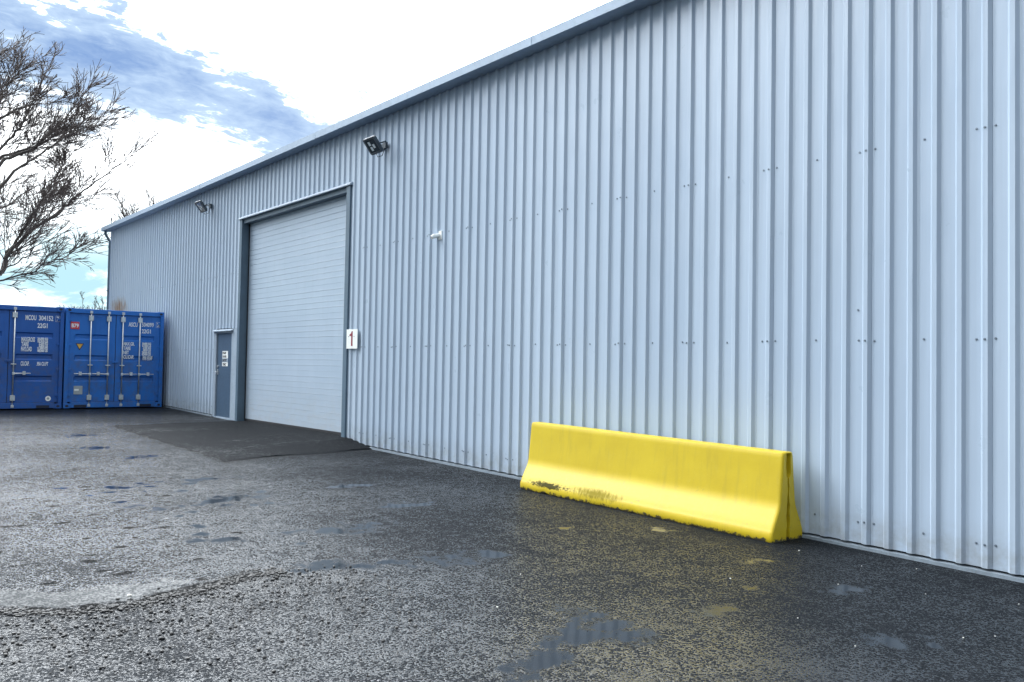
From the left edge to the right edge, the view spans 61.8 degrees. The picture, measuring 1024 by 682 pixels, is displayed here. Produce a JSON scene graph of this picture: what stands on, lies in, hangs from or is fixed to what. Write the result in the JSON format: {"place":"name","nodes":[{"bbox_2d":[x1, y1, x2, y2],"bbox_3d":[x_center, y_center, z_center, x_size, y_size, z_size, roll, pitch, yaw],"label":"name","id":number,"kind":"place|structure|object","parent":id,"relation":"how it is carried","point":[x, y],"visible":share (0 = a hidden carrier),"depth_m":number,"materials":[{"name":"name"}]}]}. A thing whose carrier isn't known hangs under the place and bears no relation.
{"place":"outdoors","nodes":[
{"label":"outdoors","id":0,"kind":"place"},
{"bbox_2d":[115,421,373,460],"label":"ramp paving","id":1,"kind":"structure","parent":0,"point":[231,440],"depth_m":14.79,"materials":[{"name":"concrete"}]},
{"bbox_2d":[0,0,610,309],"label":"sky","id":2,"kind":"structure","parent":0,"point":[227,85],"materials":[{"name":"white"}]},
{"bbox_2d":[0,404,1023,681],"bbox_3d":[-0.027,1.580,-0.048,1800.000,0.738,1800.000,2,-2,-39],"label":"yard ground","id":3,"kind":"structure","parent":0,"point":[72,532],"depth_m":6.08,"materials":[{"name":"grey asphalt"}]},
{"bbox_2d":[0,304,64,408],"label":"shipping container","id":4,"kind":"object","parent":3,"relation":"on","point":[31,353],"visible":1,"depth_m":20.52,"materials":[{"name":"blue metal"}]},
{"bbox_2d":[0,309,9,402],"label":"container door","id":5,"kind":"structure","parent":4,"relation":"in","point":[4,314],"depth_m":20.16,"materials":[{"name":"blue metal"}]},
{"bbox_2d":[4,307,59,407],"bbox_3d":[-11.486,0.400,20.538,1.207,2.385,0.121,2,-2,-39],"label":"container door","id":6,"kind":"structure","parent":4,"relation":"in","point":[33,344],"depth_m":20.55,"materials":[{"name":"blue metal"}]},
{"bbox_2d":[0,26,164,297],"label":"bare tree","id":7,"kind":"object","parent":3,"relation":"on","point":[49,194],"visible":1,"depth_m":28.48,"materials":[{"name":"brown plant"}]},
{"bbox_2d":[60,291,105,309],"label":"bare tree","id":8,"kind":"object","parent":3,"relation":"on","point":[99,308],"visible":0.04,"depth_m":42.65,"materials":[{"name":"brown plant"}]},
{"bbox_2d":[61,307,163,407],"bbox_3d":[-11.863,0.485,23.911,2.330,2.475,5.831,2,-2,-39],"label":"shipping container","id":9,"kind":"object","parent":3,"relation":"on","point":[112,358],"visible":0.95,"depth_m":21.66,"materials":[{"name":"blue metal"}]},
{"bbox_2d":[67,311,115,406],"bbox_3d":[-10.500,0.441,21.339,1.133,2.385,0.121,2,-2,-39],"label":"container door","id":10,"kind":"structure","parent":9,"relation":"in","point":[92,337],"depth_m":21.35,"materials":[{"name":"blue metal"}]},
{"bbox_2d":[112,312,160,405],"bbox_3d":[-9.652,0.477,22.029,1.207,2.385,0.121,2,-2,-39],"label":"container door","id":11,"kind":"structure","parent":9,"relation":"in","point":[136,375],"depth_m":22.03,"materials":[{"name":"blue metal"}]},
{"bbox_2d":[104,179,161,220],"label":"bare tree","id":12,"kind":"object","parent":3,"relation":"on","point":[134,205],"visible":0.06,"depth_m":46.73,"materials":[{"name":"brown plant"}]},
{"bbox_2d":[0,468,977,681],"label":"loose grit","id":13,"kind":"object","parent":3,"relation":"on","point":[153,600],"visible":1,"depth_m":5.21,"materials":[{"name":"grey gravel"}]},
{"bbox_2d":[101,0,1023,582],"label":"warehouse","id":14,"kind":"structure","parent":3,"relation":"on","point":[795,228],"depth_m":9.35,"materials":[{"name":"paint"}]},
{"bbox_2d":[194,200,211,213],"bbox_3d":[-7.280,-3.146,20.233,0.360,0.296,0.401,2,-2,-39],"label":"floodlight","id":15,"kind":"object","parent":14,"relation":"attached to","point":[201,206],"visible":1,"depth_m":20.16,"materials":[{"name":"black metal"}]},
{"bbox_2d":[212,329,232,419],"bbox_3d":[-6.590,0.757,19.514,0.145,2.055,1.150,2,-2,-39],"label":"personnel door","id":16,"kind":"structure","parent":14,"relation":"in","point":[222,395],"depth_m":19.56,"materials":[{"name":"paint"}]},
{"bbox_2d":[222,351,227,365],"bbox_3d":[-6.536,0.402,19.492,0.004,0.345,0.340,2,-2,-39],"label":"paper notice","id":17,"kind":"object","parent":16,"relation":"attached to","point":[224,358],"visible":1,"depth_m":19.49,"materials":[{"name":"white paper"}]},
{"bbox_2d":[244,195,346,434],"bbox_3d":[-4.325,-0.461,17.031,0.050,4.442,4.820,2,-2,-39],"label":"sectional door","id":18,"kind":"structure","parent":14,"relation":"in","point":[294,363],"depth_m":16.92,"materials":[{"name":"paint"}]},
{"bbox_2d":[346,329,357,348],"bbox_3d":[-2.756,-0.035,14.765,0.024,0.335,0.385,2,-2,-39],"label":"number sign","id":19,"kind":"object","parent":14,"relation":"attached to","point":[352,339],"visible":1,"depth_m":14.75,"materials":[{"name":"plastic"}]},
{"bbox_2d":[363,135,387,156],"bbox_3d":[-2.203,-3.162,13.986,0.360,0.296,0.401,2,-2,-39],"label":"floodlight","id":20,"kind":"object","parent":14,"relation":"attached to","point":[373,145],"visible":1,"depth_m":13.93,"materials":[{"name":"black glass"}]},
{"bbox_2d":[430,231,441,239],"bbox_3d":[-1.145,-1.587,12.845,0.175,0.134,0.124,1,-2,-16],"label":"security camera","id":21,"kind":"object","parent":14,"relation":"attached to","point":[438,235],"visible":1,"depth_m":12.81,"materials":[{"name":"white plastic"}]},
{"bbox_2d":[520,422,801,542],"bbox_3d":[1.410,1.413,9.211,0.492,0.868,3.552,2,-2,-39],"label":"concrete barrier","id":22,"kind":"object","parent":3,"relation":"on","point":[743,491],"visible":1,"depth_m":8.72,"materials":[{"name":"yellow paint"}]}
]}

